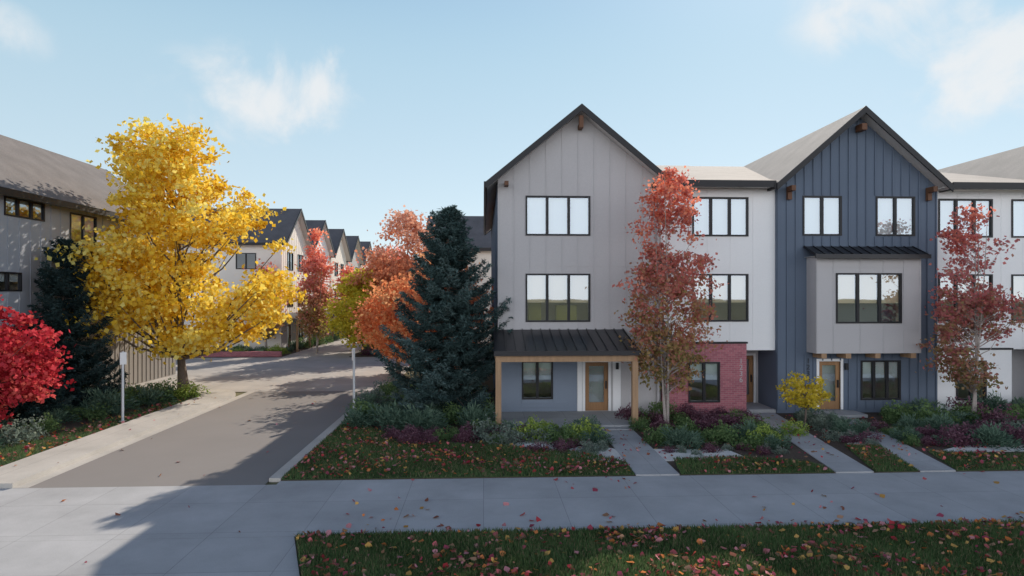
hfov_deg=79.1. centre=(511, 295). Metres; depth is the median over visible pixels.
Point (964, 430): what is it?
barberry shrub
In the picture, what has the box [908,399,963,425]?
green shrub
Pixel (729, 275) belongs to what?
window frame
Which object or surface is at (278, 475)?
driveway curb
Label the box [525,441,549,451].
barberry shrub
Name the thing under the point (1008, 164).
roof
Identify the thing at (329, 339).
green shrub
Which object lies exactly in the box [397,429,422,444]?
barberry shrub
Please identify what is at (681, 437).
juniper shrub
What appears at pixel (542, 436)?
sage shrub
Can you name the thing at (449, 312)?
spruce tree
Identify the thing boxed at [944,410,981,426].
juniper shrub
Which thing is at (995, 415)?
barberry shrub
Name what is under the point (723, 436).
green shrub
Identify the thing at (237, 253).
window frame
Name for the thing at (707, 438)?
green shrub
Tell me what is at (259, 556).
driveway apron
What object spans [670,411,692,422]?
green shrub
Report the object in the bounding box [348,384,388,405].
sage shrub
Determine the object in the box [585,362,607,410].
door leaf
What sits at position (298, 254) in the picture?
window frame
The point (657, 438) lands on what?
green shrub
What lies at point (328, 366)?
alley pavement
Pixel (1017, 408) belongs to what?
green shrub
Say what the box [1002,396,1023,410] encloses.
juniper shrub
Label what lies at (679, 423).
green shrub
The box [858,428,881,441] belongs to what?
barberry shrub
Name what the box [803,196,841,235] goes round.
window frame
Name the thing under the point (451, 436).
green shrub
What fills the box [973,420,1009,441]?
barberry shrub
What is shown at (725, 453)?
gravel bed
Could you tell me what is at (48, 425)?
green shrub
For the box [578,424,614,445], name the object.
juniper shrub
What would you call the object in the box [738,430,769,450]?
green shrub
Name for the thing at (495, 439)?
green shrub
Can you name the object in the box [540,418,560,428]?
lime shrub
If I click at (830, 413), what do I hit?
sage shrub
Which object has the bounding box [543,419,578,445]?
green shrub
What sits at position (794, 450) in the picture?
planting bed
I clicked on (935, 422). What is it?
juniper shrub
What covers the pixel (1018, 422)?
sage shrub
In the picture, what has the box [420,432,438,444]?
barberry shrub
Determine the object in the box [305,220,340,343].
distant townhouse
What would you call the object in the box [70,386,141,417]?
juniper shrub
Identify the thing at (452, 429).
green shrub
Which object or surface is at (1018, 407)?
green shrub
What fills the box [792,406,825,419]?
juniper shrub
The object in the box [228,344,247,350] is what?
green shrub
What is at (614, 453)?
gravel bed
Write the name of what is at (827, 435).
sage shrub
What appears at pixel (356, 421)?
juniper shrub
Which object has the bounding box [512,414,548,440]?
lime shrub
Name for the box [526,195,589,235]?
window frame
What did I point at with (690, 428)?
green shrub
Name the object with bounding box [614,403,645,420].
barberry shrub
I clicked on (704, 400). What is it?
window frame
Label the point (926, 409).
juniper shrub
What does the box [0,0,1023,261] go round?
sky
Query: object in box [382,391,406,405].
green shrub
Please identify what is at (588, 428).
lime shrub
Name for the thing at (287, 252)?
window frame
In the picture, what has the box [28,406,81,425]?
juniper shrub
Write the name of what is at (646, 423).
green shrub
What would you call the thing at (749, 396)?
door leaf
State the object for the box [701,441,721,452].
barberry shrub
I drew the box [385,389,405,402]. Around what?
sage shrub
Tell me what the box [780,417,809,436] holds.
lime shrub
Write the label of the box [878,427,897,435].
green shrub
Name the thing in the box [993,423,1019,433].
juniper shrub
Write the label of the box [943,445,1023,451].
gravel bed
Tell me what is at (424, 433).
barberry shrub
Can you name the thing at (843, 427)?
juniper shrub
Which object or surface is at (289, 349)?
juniper shrub
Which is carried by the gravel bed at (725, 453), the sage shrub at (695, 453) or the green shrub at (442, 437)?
the sage shrub at (695, 453)
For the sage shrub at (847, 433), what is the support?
on the planting bed at (794, 450)
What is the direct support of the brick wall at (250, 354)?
on the planting bed at (294, 351)
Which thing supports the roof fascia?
on the walls at (486, 255)
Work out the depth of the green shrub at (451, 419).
21.93 m
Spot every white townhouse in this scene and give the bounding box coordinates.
[656,165,778,413]
[937,172,1023,409]
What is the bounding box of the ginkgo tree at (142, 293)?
[35,113,307,387]
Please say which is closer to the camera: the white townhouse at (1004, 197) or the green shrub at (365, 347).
the white townhouse at (1004, 197)
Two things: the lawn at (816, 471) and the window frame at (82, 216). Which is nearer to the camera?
the lawn at (816, 471)
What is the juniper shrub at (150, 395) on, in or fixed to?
on the planting bed at (72, 425)
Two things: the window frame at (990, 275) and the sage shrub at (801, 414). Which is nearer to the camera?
the sage shrub at (801, 414)
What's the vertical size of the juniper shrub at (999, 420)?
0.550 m
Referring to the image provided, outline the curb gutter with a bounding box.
[14,392,252,487]
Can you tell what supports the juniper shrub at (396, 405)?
on the planting bed at (794, 450)
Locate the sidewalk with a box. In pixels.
[0,471,1023,541]
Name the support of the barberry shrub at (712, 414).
on the planting bed at (794, 450)
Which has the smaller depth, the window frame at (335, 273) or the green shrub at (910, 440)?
the green shrub at (910, 440)
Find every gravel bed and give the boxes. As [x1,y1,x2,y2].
[506,439,575,450]
[556,446,623,461]
[654,449,743,460]
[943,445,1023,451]
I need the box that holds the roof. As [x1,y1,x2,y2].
[424,216,490,247]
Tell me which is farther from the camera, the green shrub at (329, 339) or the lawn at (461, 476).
the green shrub at (329, 339)
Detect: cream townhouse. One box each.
[167,208,320,351]
[328,229,351,333]
[360,241,372,271]
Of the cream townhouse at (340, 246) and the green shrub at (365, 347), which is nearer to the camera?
the green shrub at (365, 347)
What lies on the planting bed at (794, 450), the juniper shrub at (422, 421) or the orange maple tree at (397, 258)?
the juniper shrub at (422, 421)
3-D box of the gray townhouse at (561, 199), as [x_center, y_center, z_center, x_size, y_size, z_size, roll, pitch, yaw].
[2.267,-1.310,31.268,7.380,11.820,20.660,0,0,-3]
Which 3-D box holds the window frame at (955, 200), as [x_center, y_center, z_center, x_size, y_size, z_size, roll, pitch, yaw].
[17.986,-3.055,24.625,2.230,1.530,0.105,0,0,-3]
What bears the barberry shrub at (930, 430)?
on the planting bed at (794, 450)
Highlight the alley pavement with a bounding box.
[131,338,408,391]
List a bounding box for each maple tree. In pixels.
[0,294,75,427]
[243,258,287,347]
[292,227,339,352]
[332,262,356,338]
[340,205,434,337]
[340,245,410,302]
[348,271,420,372]
[369,246,493,368]
[612,165,728,423]
[915,202,1023,422]
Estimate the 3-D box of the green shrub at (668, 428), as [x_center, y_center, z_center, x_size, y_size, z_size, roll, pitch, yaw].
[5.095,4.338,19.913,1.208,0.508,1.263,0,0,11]
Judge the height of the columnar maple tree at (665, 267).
9.085 m
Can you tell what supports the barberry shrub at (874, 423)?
on the planting bed at (794, 450)
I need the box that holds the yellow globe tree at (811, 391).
[775,371,836,427]
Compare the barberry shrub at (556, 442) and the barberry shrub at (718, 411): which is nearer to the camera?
the barberry shrub at (556, 442)
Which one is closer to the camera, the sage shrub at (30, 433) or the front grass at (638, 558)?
the front grass at (638, 558)
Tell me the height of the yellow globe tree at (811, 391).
1.946 m
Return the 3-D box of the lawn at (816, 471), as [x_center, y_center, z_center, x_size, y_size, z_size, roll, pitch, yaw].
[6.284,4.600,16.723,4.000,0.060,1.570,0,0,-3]
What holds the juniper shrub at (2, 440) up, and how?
on the planting bed at (72, 425)
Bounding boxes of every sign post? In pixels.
[119,351,126,421]
[352,348,354,407]
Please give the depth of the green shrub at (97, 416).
22.80 m
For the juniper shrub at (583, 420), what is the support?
on the planting bed at (794, 450)
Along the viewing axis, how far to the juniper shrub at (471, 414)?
21.26 m
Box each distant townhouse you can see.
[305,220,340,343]
[346,236,364,271]
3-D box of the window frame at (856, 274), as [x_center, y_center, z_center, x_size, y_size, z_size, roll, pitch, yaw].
[13.550,0.115,23.569,2.570,1.910,0.105,0,0,-3]
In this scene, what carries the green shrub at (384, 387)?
on the planting bed at (794, 450)
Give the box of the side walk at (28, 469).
[0,389,235,488]
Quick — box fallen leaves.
[0,397,1023,575]
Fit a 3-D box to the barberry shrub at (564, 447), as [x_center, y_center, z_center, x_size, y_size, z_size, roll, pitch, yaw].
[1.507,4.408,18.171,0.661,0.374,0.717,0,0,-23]
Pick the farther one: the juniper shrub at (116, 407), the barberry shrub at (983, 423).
the juniper shrub at (116, 407)
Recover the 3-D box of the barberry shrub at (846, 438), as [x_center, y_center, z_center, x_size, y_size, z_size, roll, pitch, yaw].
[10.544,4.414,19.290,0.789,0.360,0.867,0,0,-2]
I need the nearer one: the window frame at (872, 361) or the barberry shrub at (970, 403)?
the barberry shrub at (970, 403)
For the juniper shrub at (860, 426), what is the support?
on the planting bed at (794, 450)
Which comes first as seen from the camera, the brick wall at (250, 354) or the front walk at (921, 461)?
the front walk at (921, 461)
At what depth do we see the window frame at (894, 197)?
24.30 m
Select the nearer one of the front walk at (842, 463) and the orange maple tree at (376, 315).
the front walk at (842, 463)
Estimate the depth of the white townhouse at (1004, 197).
24.67 m
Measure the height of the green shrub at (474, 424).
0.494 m
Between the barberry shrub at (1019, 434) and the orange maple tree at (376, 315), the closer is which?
the barberry shrub at (1019, 434)
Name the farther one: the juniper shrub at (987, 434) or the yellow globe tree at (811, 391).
the yellow globe tree at (811, 391)
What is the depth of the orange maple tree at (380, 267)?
48.60 m
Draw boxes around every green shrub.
[23,412,65,432]
[70,402,112,421]
[102,395,139,409]
[119,386,151,405]
[143,385,177,402]
[147,377,179,390]
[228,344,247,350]
[295,337,312,347]
[308,337,326,344]
[324,335,333,342]
[345,397,383,421]
[358,344,374,353]
[374,382,402,397]
[379,384,398,398]
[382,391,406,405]
[430,427,449,440]
[441,401,468,425]
[446,426,459,435]
[446,431,458,440]
[464,419,485,430]
[471,390,494,416]
[484,431,508,443]
[487,418,506,433]
[524,416,543,429]
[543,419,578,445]
[628,415,648,431]
[636,417,650,425]
[638,406,654,418]
[641,424,669,445]
[648,400,677,418]
[654,424,689,441]
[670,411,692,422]
[672,416,687,428]
[675,417,704,436]
[693,428,715,441]
[700,424,743,447]
[705,419,738,438]
[717,409,744,422]
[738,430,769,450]
[740,413,769,430]
[755,421,791,440]
[877,399,915,415]
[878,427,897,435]
[881,401,919,425]
[896,423,912,430]
[896,431,922,446]
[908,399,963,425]
[951,400,993,423]
[998,404,1023,417]
[1005,403,1023,412]
[1005,410,1023,426]
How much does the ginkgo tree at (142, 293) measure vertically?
12.854 m
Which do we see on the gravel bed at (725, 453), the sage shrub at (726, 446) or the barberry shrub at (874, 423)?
the sage shrub at (726, 446)
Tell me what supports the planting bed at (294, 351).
on the ground at (489, 383)
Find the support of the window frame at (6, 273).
in the slate townhouse at (47, 195)
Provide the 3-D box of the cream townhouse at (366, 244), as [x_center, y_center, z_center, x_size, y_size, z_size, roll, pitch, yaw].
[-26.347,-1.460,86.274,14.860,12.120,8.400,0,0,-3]
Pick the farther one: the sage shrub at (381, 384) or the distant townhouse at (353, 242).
the distant townhouse at (353, 242)
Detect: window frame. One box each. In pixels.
[0,272,21,290]
[4,196,44,221]
[70,212,96,244]
[236,253,255,268]
[287,252,292,270]
[298,254,302,271]
[334,262,337,275]
[522,362,552,399]
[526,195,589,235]
[526,274,589,321]
[688,362,719,402]
[692,197,748,235]
[692,274,748,321]
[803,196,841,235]
[836,273,901,322]
[861,360,900,399]
[876,196,914,235]
[938,199,992,237]
[938,274,992,320]
[956,360,986,400]
[1011,199,1023,237]
[1011,274,1023,320]
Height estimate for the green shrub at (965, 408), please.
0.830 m
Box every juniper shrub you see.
[0,416,28,431]
[0,433,8,448]
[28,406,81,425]
[61,401,76,416]
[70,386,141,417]
[112,382,154,396]
[125,386,174,406]
[155,385,176,397]
[283,347,293,352]
[288,341,304,348]
[340,405,378,427]
[348,393,387,410]
[364,399,416,432]
[386,398,411,415]
[387,403,452,431]
[410,400,447,417]
[456,399,497,429]
[499,418,521,432]
[570,415,602,430]
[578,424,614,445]
[659,423,704,451]
[726,418,766,439]
[761,433,791,449]
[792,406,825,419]
[824,414,857,425]
[828,418,861,433]
[849,417,877,433]
[889,426,925,441]
[892,412,928,429]
[903,397,950,414]
[911,405,942,420]
[914,412,963,437]
[931,434,953,446]
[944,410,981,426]
[963,420,1023,451]
[967,391,1016,415]
[985,416,1017,427]
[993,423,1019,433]
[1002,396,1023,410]
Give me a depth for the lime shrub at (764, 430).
18.99 m
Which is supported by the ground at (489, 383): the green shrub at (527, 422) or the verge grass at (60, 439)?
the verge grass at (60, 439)
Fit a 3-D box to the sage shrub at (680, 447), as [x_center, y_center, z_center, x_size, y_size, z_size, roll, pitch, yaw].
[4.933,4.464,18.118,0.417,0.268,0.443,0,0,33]
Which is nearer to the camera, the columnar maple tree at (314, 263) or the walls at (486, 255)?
the columnar maple tree at (314, 263)
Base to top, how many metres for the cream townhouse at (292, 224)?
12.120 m
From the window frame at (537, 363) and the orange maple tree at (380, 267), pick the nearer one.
the window frame at (537, 363)
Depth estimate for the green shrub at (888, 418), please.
22.05 m
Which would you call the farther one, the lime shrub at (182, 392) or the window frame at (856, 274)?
the lime shrub at (182, 392)
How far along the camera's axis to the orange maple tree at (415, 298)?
30.54 m
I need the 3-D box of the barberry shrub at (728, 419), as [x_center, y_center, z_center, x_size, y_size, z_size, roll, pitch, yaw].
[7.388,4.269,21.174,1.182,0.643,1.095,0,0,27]
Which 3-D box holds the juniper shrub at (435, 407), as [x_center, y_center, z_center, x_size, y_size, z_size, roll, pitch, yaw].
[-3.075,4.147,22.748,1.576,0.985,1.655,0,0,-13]
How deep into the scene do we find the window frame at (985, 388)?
24.46 m
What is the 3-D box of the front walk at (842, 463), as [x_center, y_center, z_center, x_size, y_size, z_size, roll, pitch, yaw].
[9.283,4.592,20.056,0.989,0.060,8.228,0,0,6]
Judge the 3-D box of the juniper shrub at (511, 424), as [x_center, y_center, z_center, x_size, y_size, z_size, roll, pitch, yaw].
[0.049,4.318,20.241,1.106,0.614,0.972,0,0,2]
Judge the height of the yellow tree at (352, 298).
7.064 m
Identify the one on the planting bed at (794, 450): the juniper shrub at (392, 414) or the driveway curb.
the juniper shrub at (392, 414)
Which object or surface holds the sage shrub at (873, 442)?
on the gravel bed
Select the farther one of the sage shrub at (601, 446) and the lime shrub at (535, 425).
the lime shrub at (535, 425)
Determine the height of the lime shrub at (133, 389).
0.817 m
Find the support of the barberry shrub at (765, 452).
on the planting bed at (794, 450)
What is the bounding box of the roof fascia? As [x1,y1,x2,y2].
[423,220,490,250]
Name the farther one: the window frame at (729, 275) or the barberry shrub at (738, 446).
the window frame at (729, 275)
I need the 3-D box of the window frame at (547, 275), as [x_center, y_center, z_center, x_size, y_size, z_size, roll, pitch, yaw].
[1.768,0.100,23.875,2.500,1.860,0.105,0,0,-3]
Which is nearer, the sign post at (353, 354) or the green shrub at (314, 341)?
the sign post at (353, 354)
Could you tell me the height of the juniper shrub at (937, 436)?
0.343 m
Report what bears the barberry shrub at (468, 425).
on the planting bed at (794, 450)
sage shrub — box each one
[0,414,49,446]
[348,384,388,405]
[373,374,400,392]
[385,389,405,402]
[469,414,500,442]
[485,421,529,445]
[525,427,551,443]
[548,424,560,436]
[576,438,599,453]
[592,439,609,452]
[675,443,686,452]
[691,448,703,455]
[720,443,733,450]
[762,440,775,450]
[771,444,788,453]
[796,409,827,425]
[809,415,843,431]
[815,409,837,421]
[820,428,843,441]
[841,429,862,439]
[862,437,878,444]
[1010,420,1023,435]
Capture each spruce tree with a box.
[27,236,130,408]
[371,205,513,417]
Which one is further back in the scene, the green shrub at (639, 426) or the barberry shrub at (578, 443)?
the green shrub at (639, 426)
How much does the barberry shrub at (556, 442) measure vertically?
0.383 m
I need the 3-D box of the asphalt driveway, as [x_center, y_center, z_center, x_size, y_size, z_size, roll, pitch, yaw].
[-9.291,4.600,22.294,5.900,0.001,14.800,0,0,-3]
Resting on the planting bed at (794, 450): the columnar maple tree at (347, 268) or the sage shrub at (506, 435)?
the sage shrub at (506, 435)
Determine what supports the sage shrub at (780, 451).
on the planting bed at (794, 450)
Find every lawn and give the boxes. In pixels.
[282,429,634,479]
[674,458,833,474]
[846,446,917,471]
[927,451,1023,470]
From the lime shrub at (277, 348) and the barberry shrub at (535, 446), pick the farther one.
the lime shrub at (277, 348)
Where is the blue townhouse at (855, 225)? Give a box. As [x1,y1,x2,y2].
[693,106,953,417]
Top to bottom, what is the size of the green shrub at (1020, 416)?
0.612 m
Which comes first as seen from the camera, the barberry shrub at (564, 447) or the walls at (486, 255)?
the barberry shrub at (564, 447)
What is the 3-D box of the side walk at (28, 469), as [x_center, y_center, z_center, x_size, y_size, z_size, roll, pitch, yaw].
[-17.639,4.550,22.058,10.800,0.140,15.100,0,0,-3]
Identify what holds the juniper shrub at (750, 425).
on the planting bed at (794, 450)
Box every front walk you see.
[604,430,678,475]
[752,413,873,472]
[839,417,955,471]
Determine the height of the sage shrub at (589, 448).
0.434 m
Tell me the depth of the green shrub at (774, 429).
19.65 m
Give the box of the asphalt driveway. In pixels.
[29,391,369,487]
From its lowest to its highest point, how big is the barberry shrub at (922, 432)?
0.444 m
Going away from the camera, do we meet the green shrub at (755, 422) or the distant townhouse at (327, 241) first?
the green shrub at (755, 422)
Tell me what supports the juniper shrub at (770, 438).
on the planting bed at (794, 450)
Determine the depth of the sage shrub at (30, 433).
19.27 m
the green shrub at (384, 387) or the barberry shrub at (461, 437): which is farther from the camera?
the green shrub at (384, 387)
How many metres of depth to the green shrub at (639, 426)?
21.08 m
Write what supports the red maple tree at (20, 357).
on the planting bed at (72, 425)
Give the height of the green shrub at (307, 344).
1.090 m
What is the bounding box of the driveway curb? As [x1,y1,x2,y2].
[269,390,378,481]
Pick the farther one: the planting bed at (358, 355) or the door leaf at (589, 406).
the planting bed at (358, 355)
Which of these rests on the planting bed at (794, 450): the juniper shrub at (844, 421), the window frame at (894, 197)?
the juniper shrub at (844, 421)
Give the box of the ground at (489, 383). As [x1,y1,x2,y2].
[11,365,661,575]
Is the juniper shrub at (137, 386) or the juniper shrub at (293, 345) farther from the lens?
the juniper shrub at (293, 345)
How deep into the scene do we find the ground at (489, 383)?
29.50 m
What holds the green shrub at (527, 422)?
on the planting bed at (794, 450)
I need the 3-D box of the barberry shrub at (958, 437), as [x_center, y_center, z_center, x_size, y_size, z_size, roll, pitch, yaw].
[13.637,4.232,18.924,1.332,0.714,1.077,0,0,19]
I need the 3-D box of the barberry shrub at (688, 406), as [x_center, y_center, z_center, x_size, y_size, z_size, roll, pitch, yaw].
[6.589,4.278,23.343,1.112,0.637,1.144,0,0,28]
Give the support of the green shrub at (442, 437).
on the planting bed at (794, 450)
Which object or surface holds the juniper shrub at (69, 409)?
on the planting bed at (72, 425)
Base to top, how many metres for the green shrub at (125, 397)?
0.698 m
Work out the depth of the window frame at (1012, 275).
24.67 m
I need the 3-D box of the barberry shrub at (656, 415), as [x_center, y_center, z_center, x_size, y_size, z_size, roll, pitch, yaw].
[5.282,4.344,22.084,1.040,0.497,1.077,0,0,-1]
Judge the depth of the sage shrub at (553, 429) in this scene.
20.00 m
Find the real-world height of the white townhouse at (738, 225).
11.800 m
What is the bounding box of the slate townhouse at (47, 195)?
[0,135,175,387]
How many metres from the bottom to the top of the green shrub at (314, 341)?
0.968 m
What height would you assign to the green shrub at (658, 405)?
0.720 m
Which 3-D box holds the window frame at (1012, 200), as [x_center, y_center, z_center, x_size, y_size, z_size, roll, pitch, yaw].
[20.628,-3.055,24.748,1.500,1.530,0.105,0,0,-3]
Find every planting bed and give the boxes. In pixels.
[0,396,194,446]
[195,338,341,357]
[281,390,1023,480]
[350,351,388,356]
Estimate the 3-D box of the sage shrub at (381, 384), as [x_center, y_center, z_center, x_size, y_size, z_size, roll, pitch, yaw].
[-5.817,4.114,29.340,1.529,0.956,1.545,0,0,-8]
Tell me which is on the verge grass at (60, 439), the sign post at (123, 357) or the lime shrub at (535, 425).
the sign post at (123, 357)
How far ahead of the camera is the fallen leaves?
11.92 m
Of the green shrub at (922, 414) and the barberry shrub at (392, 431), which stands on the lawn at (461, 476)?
the barberry shrub at (392, 431)
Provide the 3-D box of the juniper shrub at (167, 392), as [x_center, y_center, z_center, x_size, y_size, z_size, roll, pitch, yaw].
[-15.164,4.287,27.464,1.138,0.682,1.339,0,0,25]
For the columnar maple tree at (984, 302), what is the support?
on the planting bed at (794, 450)
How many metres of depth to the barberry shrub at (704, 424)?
20.67 m
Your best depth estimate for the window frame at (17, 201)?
24.80 m
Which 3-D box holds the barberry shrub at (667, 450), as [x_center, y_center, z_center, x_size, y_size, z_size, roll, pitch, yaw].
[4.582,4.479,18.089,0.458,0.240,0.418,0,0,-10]
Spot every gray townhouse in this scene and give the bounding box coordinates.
[484,104,672,429]
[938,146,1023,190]
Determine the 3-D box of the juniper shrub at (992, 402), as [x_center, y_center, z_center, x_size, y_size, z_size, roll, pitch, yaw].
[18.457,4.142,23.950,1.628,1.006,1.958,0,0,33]
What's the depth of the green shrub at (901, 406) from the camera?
23.18 m
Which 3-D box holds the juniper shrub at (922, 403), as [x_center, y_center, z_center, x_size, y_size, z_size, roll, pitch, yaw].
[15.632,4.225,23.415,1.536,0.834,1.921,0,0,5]
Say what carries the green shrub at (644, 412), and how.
on the planting bed at (794, 450)
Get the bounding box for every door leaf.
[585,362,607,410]
[747,355,752,401]
[819,361,839,408]
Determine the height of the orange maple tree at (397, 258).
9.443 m
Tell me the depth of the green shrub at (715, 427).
19.91 m
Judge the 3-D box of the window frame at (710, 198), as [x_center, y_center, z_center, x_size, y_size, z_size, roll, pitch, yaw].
[8.111,-3.055,24.168,2.220,1.530,0.105,0,0,-3]
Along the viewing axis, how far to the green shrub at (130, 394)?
25.68 m
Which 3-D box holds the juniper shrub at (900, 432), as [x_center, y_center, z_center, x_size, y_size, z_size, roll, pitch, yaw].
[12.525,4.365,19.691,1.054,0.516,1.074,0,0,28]
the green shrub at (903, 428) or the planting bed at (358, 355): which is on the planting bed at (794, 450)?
the green shrub at (903, 428)
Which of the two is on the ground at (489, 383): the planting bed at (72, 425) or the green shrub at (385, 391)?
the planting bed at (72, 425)
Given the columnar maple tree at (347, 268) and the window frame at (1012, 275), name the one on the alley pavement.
the columnar maple tree at (347, 268)
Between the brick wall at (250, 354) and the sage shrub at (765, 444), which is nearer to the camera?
the sage shrub at (765, 444)
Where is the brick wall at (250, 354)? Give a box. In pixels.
[200,351,281,356]
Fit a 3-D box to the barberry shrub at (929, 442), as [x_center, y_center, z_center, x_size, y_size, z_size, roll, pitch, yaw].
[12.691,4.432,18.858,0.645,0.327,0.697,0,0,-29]
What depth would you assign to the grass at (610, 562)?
11.45 m
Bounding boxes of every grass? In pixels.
[0,398,1023,575]
[0,399,184,466]
[296,525,1023,575]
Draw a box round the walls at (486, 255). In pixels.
[432,251,490,344]
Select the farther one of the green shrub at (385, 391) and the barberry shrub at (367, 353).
the barberry shrub at (367, 353)
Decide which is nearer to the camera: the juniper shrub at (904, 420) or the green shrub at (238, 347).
the juniper shrub at (904, 420)
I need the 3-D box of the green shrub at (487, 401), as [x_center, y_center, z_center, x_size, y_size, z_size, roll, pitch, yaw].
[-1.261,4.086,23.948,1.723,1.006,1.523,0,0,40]
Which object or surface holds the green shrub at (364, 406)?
on the planting bed at (794, 450)
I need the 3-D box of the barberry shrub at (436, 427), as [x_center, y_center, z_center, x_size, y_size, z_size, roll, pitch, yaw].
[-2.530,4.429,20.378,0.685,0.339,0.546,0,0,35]
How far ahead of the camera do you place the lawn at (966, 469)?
16.73 m
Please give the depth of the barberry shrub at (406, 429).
19.82 m
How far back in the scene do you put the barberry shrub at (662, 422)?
20.96 m
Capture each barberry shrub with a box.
[359,345,377,355]
[382,425,401,438]
[391,431,405,440]
[397,423,421,438]
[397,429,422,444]
[416,429,435,440]
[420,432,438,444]
[426,425,441,434]
[451,426,479,442]
[458,420,479,431]
[489,423,510,435]
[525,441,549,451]
[550,436,572,448]
[554,440,575,453]
[568,437,581,448]
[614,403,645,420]
[648,410,672,425]
[649,417,675,430]
[664,446,676,452]
[675,401,696,417]
[686,407,709,420]
[687,412,728,431]
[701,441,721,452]
[707,409,719,419]
[708,406,729,415]
[712,410,743,429]
[734,408,752,418]
[735,413,763,425]
[735,442,751,450]
[755,444,773,455]
[839,430,867,444]
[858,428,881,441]
[865,418,888,432]
[913,426,943,438]
[917,424,946,439]
[918,435,943,447]
[936,422,984,447]
[944,396,988,415]
[947,421,981,441]
[968,418,1001,429]
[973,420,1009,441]
[976,403,1022,426]
[1001,420,1023,446]
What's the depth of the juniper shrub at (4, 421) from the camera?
20.86 m
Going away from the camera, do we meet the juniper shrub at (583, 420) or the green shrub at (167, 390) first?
the juniper shrub at (583, 420)
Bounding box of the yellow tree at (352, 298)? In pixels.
[314,265,391,350]
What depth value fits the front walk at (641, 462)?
17.64 m
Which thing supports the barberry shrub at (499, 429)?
on the planting bed at (794, 450)
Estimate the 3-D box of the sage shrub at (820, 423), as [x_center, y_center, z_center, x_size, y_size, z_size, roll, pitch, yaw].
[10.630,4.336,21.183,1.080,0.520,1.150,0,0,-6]
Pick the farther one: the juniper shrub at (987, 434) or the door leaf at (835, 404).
the door leaf at (835, 404)
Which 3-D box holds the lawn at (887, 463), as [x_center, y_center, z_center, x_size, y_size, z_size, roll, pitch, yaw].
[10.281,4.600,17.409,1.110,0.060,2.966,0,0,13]
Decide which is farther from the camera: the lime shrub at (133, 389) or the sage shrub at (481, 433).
the lime shrub at (133, 389)
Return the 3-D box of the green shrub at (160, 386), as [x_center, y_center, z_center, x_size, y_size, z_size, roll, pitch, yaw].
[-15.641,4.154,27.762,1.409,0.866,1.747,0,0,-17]
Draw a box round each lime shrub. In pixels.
[118,383,147,393]
[168,379,210,399]
[266,343,284,353]
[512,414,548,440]
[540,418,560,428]
[567,415,607,442]
[746,424,784,446]
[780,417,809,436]
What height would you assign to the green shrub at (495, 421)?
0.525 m
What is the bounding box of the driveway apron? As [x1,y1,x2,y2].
[0,537,298,575]
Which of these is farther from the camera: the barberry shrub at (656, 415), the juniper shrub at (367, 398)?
the juniper shrub at (367, 398)
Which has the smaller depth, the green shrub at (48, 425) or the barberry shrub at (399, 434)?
the barberry shrub at (399, 434)
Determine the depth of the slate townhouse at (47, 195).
27.04 m
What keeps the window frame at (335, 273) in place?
in the cream townhouse at (340, 246)
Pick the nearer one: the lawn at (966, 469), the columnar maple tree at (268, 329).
the lawn at (966, 469)
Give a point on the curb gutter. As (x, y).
(76, 464)
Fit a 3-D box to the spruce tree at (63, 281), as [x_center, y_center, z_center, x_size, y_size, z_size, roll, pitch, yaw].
[-18.007,1.282,25.349,4.040,7.376,4.478,0,0,36]
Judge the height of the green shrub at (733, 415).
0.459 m
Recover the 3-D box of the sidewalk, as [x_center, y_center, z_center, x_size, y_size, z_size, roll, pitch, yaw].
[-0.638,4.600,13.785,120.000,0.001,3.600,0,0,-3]
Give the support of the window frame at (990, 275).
in the white townhouse at (1004, 197)
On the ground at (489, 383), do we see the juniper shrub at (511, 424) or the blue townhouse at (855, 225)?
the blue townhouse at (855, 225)
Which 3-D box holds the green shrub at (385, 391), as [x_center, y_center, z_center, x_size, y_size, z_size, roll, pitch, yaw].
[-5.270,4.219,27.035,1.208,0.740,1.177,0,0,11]
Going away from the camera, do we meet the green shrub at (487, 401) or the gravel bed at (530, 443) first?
the gravel bed at (530, 443)
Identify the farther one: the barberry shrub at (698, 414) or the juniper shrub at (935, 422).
the barberry shrub at (698, 414)
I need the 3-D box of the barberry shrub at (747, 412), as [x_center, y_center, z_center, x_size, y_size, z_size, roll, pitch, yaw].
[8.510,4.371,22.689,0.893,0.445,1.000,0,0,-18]
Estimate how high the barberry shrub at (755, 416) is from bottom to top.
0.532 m
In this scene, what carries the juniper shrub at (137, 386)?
on the planting bed at (72, 425)
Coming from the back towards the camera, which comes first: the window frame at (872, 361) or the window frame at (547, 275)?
the window frame at (872, 361)

